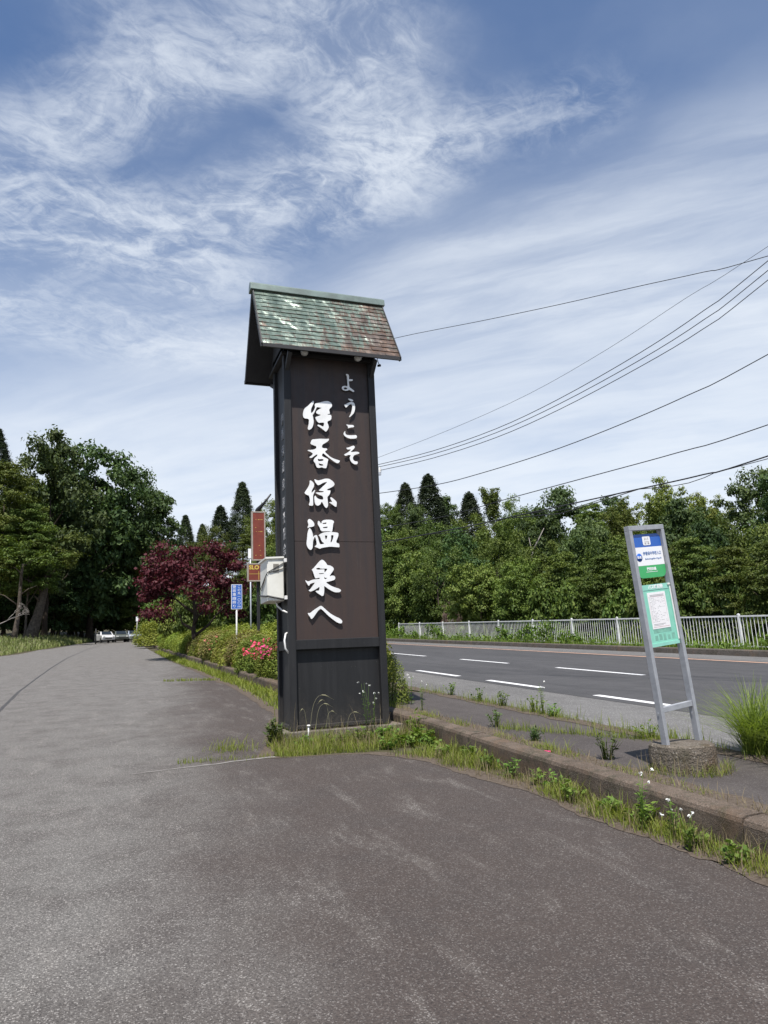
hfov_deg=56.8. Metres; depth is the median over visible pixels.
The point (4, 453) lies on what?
cedar tree
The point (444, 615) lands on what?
dry shrub
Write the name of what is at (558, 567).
layered tree
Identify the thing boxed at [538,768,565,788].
leafy weed
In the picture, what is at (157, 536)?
broadleaf tree
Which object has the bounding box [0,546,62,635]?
broadleaf tree
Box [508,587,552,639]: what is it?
undergrowth shrub
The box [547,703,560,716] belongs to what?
leafy weed
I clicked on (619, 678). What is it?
road
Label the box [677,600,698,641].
undergrowth shrub
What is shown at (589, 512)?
layered tree
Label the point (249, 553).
white board sign
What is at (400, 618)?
undergrowth shrub
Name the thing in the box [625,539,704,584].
broadleaf tree
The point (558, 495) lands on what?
broadleaf tree
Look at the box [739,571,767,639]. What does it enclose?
undergrowth shrub
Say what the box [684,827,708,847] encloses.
leafy weed
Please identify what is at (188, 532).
cedar tree
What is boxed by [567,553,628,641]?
layered tree
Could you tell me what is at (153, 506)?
broadleaf tree
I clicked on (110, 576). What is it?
broadleaf tree
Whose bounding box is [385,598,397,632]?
undergrowth shrub
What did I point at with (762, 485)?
broadleaf tree
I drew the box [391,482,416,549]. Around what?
cedar tree
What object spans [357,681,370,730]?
flowering weed
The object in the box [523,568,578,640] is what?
undergrowth shrub
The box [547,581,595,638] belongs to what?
undergrowth shrub
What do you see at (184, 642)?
azalea bush
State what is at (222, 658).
azalea bush
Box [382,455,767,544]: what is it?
overhead wire
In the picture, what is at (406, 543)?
broadleaf tree
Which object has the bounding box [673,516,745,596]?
broadleaf tree
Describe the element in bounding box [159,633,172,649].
azalea bush
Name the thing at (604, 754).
leafy weed
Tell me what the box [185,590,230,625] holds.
undergrowth shrub
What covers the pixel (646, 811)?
leafy weed
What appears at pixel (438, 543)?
broadleaf tree
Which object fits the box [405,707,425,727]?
leafy weed
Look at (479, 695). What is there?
leafy weed
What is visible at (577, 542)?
broadleaf tree
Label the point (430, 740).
leafy weed
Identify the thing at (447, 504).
broadleaf tree
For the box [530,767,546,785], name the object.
leafy weed
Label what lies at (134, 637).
azalea bush
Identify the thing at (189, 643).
azalea bush
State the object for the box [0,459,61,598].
layered tree
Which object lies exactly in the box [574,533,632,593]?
broadleaf tree
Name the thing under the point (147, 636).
azalea bush
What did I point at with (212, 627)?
azalea bush
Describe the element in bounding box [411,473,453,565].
cedar tree
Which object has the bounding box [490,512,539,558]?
broadleaf tree
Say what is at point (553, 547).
broadleaf tree
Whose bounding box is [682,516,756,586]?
broadleaf tree
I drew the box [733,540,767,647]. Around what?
layered tree
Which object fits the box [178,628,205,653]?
azalea bush
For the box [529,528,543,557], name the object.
dead tree
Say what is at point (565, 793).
dry grass
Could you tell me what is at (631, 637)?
slope weeds
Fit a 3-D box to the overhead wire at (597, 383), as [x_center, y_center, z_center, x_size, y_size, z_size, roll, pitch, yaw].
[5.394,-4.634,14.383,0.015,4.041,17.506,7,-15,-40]
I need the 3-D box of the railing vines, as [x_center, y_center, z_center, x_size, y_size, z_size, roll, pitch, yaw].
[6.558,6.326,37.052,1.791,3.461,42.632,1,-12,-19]
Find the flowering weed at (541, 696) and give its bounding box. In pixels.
[539,681,544,712]
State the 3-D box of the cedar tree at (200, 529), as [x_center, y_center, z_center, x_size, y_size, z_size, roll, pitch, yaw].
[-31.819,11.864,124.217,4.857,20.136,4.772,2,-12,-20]
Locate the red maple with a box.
[128,539,256,639]
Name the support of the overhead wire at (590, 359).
attached to the utility pole
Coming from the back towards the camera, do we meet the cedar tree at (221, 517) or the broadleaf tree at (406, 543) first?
the cedar tree at (221, 517)
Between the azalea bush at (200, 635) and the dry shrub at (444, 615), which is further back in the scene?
the dry shrub at (444, 615)
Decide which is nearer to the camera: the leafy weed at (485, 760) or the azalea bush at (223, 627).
the leafy weed at (485, 760)
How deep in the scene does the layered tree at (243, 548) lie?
68.96 m
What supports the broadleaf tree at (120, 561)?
on the ground at (9, 633)
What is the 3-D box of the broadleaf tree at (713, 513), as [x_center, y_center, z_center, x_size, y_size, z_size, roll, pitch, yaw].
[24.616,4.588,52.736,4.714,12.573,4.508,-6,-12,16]
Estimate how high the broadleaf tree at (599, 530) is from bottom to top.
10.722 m
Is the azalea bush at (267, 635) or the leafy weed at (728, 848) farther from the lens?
the azalea bush at (267, 635)
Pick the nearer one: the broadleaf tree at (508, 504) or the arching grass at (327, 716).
the arching grass at (327, 716)
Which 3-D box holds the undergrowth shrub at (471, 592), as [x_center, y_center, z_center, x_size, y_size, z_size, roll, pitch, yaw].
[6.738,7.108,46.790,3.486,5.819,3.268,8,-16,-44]
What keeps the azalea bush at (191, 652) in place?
on the ground at (9, 633)
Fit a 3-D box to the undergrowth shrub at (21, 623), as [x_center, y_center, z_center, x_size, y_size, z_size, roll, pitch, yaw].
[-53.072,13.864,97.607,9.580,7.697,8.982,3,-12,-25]
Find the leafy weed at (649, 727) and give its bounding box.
[632,719,657,737]
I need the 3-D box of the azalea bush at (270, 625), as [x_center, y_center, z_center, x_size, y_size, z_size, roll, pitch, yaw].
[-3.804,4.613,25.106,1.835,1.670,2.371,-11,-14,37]
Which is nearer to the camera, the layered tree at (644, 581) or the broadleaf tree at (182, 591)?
the layered tree at (644, 581)
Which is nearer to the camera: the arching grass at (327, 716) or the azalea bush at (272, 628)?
the arching grass at (327, 716)
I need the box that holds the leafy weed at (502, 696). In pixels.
[497,690,509,705]
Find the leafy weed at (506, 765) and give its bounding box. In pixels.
[497,757,519,777]
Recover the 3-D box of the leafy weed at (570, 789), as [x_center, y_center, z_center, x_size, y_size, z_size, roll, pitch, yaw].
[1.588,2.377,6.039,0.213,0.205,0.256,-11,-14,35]
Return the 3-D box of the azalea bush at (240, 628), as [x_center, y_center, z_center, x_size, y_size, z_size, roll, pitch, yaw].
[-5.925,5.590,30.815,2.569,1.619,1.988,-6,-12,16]
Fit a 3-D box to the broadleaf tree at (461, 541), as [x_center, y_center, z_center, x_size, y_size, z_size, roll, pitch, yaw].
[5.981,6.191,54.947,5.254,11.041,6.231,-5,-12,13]
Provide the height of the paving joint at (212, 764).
0.013 m
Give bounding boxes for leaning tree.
[0,525,73,639]
[0,531,92,638]
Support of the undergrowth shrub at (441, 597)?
on the ground at (9, 633)
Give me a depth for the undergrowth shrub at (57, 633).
105.07 m
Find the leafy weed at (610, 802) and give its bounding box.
[596,796,622,813]
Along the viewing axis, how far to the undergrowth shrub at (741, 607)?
27.35 m
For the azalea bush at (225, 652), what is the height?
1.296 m
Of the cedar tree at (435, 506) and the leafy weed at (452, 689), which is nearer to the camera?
the leafy weed at (452, 689)
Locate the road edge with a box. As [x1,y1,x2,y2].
[386,641,767,661]
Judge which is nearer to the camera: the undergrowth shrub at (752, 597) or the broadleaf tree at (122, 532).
the undergrowth shrub at (752, 597)
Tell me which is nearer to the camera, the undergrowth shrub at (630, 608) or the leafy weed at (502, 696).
the leafy weed at (502, 696)
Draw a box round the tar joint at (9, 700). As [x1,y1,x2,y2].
[0,643,108,710]
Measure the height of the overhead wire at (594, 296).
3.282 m
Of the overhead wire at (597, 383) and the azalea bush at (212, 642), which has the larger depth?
the azalea bush at (212, 642)
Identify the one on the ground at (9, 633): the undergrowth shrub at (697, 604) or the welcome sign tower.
the undergrowth shrub at (697, 604)
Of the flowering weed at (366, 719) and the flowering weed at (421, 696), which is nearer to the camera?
the flowering weed at (366, 719)
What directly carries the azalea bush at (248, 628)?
on the ground at (9, 633)
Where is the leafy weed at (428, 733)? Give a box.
[411,727,434,743]
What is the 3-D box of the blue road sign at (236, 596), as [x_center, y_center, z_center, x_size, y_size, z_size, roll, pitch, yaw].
[-5.283,4.133,25.452,0.390,3.068,0.074,1,-12,-20]
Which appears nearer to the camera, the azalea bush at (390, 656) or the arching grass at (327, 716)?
the arching grass at (327, 716)
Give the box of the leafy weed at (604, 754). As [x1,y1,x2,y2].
[594,731,621,759]
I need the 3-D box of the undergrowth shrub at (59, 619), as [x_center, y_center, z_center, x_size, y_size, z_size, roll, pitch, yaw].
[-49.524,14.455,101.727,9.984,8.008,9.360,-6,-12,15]
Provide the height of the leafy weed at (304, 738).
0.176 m
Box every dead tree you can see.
[0,602,27,623]
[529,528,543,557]
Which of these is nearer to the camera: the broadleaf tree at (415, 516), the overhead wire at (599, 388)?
the overhead wire at (599, 388)
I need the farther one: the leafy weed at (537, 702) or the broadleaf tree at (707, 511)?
the broadleaf tree at (707, 511)
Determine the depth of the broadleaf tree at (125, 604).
107.60 m
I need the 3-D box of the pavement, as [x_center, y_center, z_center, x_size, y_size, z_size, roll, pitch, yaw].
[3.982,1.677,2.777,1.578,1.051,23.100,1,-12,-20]
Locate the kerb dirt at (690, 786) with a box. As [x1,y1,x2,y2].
[389,704,767,814]
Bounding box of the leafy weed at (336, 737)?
[326,732,347,743]
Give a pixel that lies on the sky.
(447, 163)
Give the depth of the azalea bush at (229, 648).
24.08 m
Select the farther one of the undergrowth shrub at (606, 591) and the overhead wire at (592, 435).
the undergrowth shrub at (606, 591)
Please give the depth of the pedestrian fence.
30.07 m
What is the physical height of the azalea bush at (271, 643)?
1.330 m
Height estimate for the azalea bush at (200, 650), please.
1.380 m
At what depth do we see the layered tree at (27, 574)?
80.30 m
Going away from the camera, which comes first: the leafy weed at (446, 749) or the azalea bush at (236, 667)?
the leafy weed at (446, 749)
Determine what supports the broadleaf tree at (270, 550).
on the ground at (9, 633)
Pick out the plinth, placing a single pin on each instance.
(344, 727)
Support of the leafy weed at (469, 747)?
on the ground at (9, 633)
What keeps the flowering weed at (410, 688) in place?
on the pavement
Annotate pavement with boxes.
[391,692,767,804]
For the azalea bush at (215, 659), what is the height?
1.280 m
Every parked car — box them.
[96,631,114,642]
[113,631,128,641]
[125,631,141,641]
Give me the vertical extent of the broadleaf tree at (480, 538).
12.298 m
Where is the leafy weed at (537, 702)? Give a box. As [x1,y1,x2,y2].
[527,695,547,711]
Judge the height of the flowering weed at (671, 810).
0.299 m
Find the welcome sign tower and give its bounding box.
[244,282,401,731]
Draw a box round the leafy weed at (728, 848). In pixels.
[718,839,758,863]
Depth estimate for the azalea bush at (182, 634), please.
42.61 m
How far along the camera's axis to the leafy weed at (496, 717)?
8.98 m
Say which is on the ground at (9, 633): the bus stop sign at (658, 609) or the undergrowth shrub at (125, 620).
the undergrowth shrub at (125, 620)
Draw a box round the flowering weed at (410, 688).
[406,673,413,704]
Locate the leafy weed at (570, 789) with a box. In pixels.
[560,778,585,800]
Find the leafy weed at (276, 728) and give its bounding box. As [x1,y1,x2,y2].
[263,717,284,743]
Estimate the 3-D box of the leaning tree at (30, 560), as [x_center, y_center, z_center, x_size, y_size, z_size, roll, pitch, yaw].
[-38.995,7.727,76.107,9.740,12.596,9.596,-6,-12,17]
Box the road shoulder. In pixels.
[391,670,744,751]
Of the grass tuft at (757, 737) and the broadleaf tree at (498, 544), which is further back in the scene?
the broadleaf tree at (498, 544)
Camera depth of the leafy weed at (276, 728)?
9.27 m
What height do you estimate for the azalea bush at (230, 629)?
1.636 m
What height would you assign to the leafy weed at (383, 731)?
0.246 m
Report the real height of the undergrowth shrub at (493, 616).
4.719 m
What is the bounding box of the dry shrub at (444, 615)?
[441,600,461,634]
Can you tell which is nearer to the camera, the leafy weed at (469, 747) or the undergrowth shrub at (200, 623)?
the leafy weed at (469, 747)
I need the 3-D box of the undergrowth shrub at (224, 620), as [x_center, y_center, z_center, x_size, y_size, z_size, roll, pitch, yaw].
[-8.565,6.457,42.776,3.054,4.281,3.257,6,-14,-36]
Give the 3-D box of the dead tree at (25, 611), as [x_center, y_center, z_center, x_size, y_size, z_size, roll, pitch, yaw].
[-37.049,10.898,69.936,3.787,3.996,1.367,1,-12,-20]
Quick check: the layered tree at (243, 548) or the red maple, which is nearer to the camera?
the red maple
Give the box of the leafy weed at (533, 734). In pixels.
[527,725,543,740]
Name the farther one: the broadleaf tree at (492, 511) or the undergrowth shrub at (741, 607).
the broadleaf tree at (492, 511)
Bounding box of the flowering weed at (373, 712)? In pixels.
[359,691,378,734]
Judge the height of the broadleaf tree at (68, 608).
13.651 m
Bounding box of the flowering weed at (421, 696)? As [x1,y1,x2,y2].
[419,680,426,709]
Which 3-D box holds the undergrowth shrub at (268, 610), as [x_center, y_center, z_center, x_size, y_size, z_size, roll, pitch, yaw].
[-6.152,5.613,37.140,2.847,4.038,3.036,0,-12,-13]
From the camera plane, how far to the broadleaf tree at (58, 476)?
95.83 m
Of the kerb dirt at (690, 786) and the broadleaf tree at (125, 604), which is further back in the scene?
the broadleaf tree at (125, 604)
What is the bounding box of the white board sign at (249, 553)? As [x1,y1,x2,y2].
[248,549,251,628]
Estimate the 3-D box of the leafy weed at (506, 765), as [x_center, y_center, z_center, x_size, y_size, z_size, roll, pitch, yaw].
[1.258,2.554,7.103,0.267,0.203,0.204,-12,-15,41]
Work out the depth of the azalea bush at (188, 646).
35.92 m
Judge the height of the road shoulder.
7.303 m
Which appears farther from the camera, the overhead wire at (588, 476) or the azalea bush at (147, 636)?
the azalea bush at (147, 636)
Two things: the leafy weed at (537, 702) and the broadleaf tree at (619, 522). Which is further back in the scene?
the broadleaf tree at (619, 522)
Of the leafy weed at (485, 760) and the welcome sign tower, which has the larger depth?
the welcome sign tower
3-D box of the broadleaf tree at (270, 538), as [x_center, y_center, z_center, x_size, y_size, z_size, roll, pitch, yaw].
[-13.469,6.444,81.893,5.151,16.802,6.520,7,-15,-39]
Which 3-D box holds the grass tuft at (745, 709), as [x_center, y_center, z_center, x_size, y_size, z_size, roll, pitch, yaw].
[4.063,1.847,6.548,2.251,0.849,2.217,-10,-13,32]
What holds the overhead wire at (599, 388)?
attached to the utility pole
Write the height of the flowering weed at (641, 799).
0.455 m
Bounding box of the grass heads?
[0,633,85,652]
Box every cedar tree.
[0,428,18,496]
[177,515,195,546]
[194,523,208,557]
[200,505,241,593]
[224,481,254,576]
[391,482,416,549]
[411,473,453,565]
[455,491,489,553]
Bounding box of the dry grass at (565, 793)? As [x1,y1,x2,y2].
[259,703,767,879]
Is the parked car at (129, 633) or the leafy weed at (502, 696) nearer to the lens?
the leafy weed at (502, 696)
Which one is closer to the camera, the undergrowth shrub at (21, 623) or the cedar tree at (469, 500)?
the cedar tree at (469, 500)
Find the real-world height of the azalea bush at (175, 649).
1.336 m
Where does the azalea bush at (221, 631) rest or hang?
on the ground at (9, 633)
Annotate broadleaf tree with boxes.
[0,424,112,636]
[0,487,92,635]
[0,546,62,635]
[20,558,110,636]
[23,438,155,640]
[60,570,118,637]
[62,485,137,634]
[84,546,129,633]
[99,466,187,630]
[110,594,147,630]
[125,571,164,631]
[126,540,168,602]
[135,490,179,599]
[160,546,198,599]
[184,524,233,593]
[238,543,275,616]
[240,498,275,556]
[380,502,403,546]
[381,528,402,599]
[382,527,426,597]
[386,550,439,629]
[391,502,436,564]
[404,545,474,631]
[412,515,470,575]
[431,493,465,550]
[435,526,493,634]
[443,561,503,634]
[450,513,497,574]
[470,518,538,577]
[471,529,546,594]
[478,486,501,576]
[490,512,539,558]
[490,556,546,637]
[493,503,537,573]
[494,493,539,559]
[511,503,589,575]
[517,540,575,594]
[528,485,592,573]
[543,524,604,583]
[560,514,615,592]
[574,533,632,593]
[593,495,649,553]
[597,495,641,552]
[609,523,654,583]
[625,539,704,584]
[629,476,709,534]
[653,497,710,577]
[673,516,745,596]
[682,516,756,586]
[684,491,741,537]
[689,508,738,558]
[713,465,767,546]
[725,522,767,578]
[741,473,767,539]
[744,523,767,561]
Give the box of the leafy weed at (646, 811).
[622,797,659,823]
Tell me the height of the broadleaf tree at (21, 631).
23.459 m
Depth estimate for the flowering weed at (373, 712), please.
9.74 m
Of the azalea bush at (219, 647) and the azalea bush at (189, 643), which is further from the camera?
the azalea bush at (189, 643)
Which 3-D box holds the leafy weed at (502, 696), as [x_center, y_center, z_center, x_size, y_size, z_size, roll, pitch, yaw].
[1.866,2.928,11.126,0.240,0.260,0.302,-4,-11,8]
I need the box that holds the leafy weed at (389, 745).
[377,736,397,749]
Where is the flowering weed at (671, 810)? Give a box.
[663,798,681,835]
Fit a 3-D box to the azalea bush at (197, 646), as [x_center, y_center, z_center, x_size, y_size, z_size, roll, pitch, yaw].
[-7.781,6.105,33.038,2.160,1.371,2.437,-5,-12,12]
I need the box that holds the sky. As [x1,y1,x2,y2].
[0,0,767,585]
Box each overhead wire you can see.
[378,246,767,457]
[378,261,767,464]
[379,270,767,466]
[381,424,767,527]
[382,354,767,492]
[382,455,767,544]
[383,280,767,469]
[397,256,767,337]
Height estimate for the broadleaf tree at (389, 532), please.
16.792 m
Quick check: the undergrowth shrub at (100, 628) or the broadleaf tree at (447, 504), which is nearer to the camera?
the broadleaf tree at (447, 504)
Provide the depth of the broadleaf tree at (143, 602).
114.06 m
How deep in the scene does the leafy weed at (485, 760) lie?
7.54 m
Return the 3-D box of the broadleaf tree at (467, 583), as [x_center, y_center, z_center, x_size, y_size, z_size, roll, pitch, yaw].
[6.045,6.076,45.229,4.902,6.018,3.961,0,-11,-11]
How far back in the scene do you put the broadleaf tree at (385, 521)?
78.34 m
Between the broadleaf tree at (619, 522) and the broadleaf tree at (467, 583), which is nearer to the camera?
the broadleaf tree at (467, 583)
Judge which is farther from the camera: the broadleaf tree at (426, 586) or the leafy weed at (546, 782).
the broadleaf tree at (426, 586)
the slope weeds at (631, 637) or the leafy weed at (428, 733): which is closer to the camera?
the leafy weed at (428, 733)
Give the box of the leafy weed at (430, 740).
[417,735,441,750]
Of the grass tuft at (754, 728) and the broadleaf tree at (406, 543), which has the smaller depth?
the grass tuft at (754, 728)
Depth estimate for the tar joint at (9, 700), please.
19.55 m
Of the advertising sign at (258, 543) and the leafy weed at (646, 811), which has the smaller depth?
the leafy weed at (646, 811)
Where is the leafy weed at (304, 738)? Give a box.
[292,735,313,744]
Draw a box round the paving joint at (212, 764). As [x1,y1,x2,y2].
[135,756,274,773]
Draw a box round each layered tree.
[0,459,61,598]
[0,502,67,635]
[228,533,251,583]
[383,546,415,632]
[537,551,589,628]
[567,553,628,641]
[570,502,612,554]
[610,554,688,645]
[658,536,723,638]
[697,546,761,638]
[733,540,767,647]
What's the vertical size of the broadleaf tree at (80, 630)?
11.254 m
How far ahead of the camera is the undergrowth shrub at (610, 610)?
33.49 m
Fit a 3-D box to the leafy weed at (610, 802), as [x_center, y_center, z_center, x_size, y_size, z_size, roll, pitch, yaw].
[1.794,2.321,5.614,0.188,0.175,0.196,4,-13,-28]
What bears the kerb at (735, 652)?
on the ground at (9, 633)
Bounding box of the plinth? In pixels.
[267,720,403,742]
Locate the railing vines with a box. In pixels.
[385,616,767,649]
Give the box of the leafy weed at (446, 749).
[431,744,450,754]
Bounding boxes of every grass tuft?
[664,671,767,755]
[698,688,767,730]
[731,714,767,744]
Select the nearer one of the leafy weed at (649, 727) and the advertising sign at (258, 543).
the leafy weed at (649, 727)
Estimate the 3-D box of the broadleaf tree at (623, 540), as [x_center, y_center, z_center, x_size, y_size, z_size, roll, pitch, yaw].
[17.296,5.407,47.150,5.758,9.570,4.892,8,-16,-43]
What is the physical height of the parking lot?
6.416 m
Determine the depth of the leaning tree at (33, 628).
80.61 m
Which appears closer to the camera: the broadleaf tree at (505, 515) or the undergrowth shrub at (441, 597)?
the undergrowth shrub at (441, 597)
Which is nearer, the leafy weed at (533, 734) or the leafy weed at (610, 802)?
the leafy weed at (610, 802)
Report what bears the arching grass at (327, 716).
on the ground at (9, 633)
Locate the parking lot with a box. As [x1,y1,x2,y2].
[0,641,767,1023]
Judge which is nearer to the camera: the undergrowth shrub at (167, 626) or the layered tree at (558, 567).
the layered tree at (558, 567)
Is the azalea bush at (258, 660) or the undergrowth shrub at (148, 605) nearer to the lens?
the azalea bush at (258, 660)
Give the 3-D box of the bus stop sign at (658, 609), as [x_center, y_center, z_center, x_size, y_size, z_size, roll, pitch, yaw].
[2.589,1.207,6.449,0.560,2.226,0.597,-6,-12,17]
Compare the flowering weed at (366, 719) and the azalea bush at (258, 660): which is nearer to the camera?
the flowering weed at (366, 719)
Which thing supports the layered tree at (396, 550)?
on the ground at (9, 633)
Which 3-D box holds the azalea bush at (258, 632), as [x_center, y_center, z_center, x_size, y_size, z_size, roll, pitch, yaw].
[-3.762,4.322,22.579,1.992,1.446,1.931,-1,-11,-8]
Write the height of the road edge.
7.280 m
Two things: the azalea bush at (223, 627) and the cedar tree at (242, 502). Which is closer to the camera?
the azalea bush at (223, 627)
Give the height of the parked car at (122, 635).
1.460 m
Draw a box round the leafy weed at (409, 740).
[393,731,417,746]
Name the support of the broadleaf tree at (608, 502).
on the ground at (9, 633)
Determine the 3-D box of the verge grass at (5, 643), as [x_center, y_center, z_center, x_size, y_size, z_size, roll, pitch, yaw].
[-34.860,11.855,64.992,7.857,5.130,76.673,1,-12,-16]
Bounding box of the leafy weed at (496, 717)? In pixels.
[484,708,501,726]
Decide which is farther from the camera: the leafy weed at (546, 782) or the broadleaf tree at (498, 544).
the broadleaf tree at (498, 544)
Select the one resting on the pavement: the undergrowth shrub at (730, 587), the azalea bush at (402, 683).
the azalea bush at (402, 683)
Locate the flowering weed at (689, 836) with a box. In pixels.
[659,812,696,851]
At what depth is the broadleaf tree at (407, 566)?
56.61 m
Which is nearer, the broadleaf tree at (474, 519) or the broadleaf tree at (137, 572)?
the broadleaf tree at (474, 519)
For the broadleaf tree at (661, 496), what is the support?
on the ground at (9, 633)
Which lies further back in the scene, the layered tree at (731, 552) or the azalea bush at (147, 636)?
the azalea bush at (147, 636)
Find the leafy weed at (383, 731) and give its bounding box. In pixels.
[375,724,398,739]
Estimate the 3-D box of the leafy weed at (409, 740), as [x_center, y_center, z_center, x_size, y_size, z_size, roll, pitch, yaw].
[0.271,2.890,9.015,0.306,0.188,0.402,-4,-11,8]
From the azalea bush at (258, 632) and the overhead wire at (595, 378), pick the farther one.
the azalea bush at (258, 632)
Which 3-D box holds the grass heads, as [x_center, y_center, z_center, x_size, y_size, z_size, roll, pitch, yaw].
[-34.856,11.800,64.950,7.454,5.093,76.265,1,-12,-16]
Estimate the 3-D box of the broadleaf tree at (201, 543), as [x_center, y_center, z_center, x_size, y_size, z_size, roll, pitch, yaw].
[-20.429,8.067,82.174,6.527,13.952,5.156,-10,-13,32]
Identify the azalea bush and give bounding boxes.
[130,619,155,644]
[135,620,164,646]
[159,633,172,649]
[163,631,179,649]
[170,630,198,651]
[171,633,190,650]
[172,631,197,652]
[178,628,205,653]
[179,630,202,651]
[183,630,209,653]
[185,637,196,654]
[188,632,207,655]
[191,633,213,656]
[194,628,219,656]
[196,628,228,657]
[198,631,225,660]
[201,630,227,658]
[205,625,222,631]
[205,631,238,659]
[209,631,239,662]
[210,634,235,660]
[212,623,233,631]
[216,628,264,666]
[218,635,235,664]
[221,628,262,666]
[223,621,245,632]
[227,622,254,636]
[231,626,276,667]
[232,632,266,672]
[234,629,271,669]
[235,623,261,633]
[243,632,275,673]
[254,635,276,677]
[256,619,276,633]
[259,634,277,676]
[262,645,277,679]
[264,621,276,636]
[386,635,399,682]
[387,651,410,704]
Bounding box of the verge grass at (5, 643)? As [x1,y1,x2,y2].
[0,632,92,655]
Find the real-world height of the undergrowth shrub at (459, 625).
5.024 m
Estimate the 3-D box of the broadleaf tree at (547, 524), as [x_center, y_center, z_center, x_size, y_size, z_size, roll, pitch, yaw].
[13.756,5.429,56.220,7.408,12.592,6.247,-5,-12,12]
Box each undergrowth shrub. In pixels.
[0,595,31,628]
[12,595,80,633]
[48,602,78,634]
[93,587,128,632]
[107,592,150,632]
[137,597,163,637]
[155,596,188,639]
[170,591,213,636]
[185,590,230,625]
[214,589,253,627]
[239,591,276,628]
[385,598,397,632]
[386,583,425,633]
[415,578,450,635]
[441,596,467,636]
[464,578,497,636]
[488,593,520,637]
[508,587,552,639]
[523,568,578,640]
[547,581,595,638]
[585,578,623,640]
[599,584,640,641]
[624,578,681,642]
[674,579,729,644]
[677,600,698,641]
[699,567,757,642]
[728,596,766,645]
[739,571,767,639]
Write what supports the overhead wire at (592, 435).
attached to the utility pole
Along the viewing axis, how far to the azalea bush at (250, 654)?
20.31 m
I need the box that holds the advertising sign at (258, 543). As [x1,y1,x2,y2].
[247,494,271,630]
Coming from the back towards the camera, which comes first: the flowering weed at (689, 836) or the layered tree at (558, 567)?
the layered tree at (558, 567)
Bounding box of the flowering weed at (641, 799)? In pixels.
[634,768,652,827]
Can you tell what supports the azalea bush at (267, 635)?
on the ground at (9, 633)
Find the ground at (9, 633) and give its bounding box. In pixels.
[0,628,765,877]
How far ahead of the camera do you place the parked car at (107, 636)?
90.90 m
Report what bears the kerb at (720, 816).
on the ground at (9, 633)
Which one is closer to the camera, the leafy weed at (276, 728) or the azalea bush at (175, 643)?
the leafy weed at (276, 728)
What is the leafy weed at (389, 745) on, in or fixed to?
on the ground at (9, 633)
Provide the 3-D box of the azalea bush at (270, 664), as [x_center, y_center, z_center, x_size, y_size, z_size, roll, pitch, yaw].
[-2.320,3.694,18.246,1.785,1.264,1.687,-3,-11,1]
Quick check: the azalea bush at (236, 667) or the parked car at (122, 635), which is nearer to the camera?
the azalea bush at (236, 667)
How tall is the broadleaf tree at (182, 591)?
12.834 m
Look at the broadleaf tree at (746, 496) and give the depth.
43.04 m
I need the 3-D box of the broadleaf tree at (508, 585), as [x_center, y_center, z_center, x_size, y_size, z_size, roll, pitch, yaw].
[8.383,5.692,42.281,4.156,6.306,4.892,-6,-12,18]
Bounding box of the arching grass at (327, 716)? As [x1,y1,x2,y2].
[301,695,361,735]
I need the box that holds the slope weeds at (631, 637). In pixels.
[388,610,767,648]
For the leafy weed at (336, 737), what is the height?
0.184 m
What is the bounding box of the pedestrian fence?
[398,614,767,647]
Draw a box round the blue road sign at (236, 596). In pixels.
[231,584,241,643]
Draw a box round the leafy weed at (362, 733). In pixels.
[347,726,374,742]
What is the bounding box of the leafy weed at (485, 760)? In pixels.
[477,749,493,767]
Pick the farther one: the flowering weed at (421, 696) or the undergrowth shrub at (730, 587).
the undergrowth shrub at (730, 587)
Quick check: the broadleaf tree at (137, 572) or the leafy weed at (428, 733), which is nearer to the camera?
the leafy weed at (428, 733)
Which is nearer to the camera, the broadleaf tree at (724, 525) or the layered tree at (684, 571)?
the layered tree at (684, 571)
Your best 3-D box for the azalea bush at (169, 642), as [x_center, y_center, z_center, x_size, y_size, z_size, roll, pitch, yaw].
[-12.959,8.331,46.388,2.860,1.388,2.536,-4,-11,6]
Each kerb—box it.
[150,645,767,859]
[386,638,767,656]
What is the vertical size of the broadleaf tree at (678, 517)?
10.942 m
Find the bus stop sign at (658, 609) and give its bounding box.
[624,524,718,774]
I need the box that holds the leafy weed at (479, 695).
[470,687,484,700]
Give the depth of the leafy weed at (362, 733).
9.34 m
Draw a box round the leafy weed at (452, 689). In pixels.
[443,682,455,694]
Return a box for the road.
[386,643,767,718]
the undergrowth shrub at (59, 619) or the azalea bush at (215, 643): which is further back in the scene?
the undergrowth shrub at (59, 619)
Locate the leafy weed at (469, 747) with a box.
[460,744,476,756]
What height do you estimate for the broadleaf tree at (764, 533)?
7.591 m

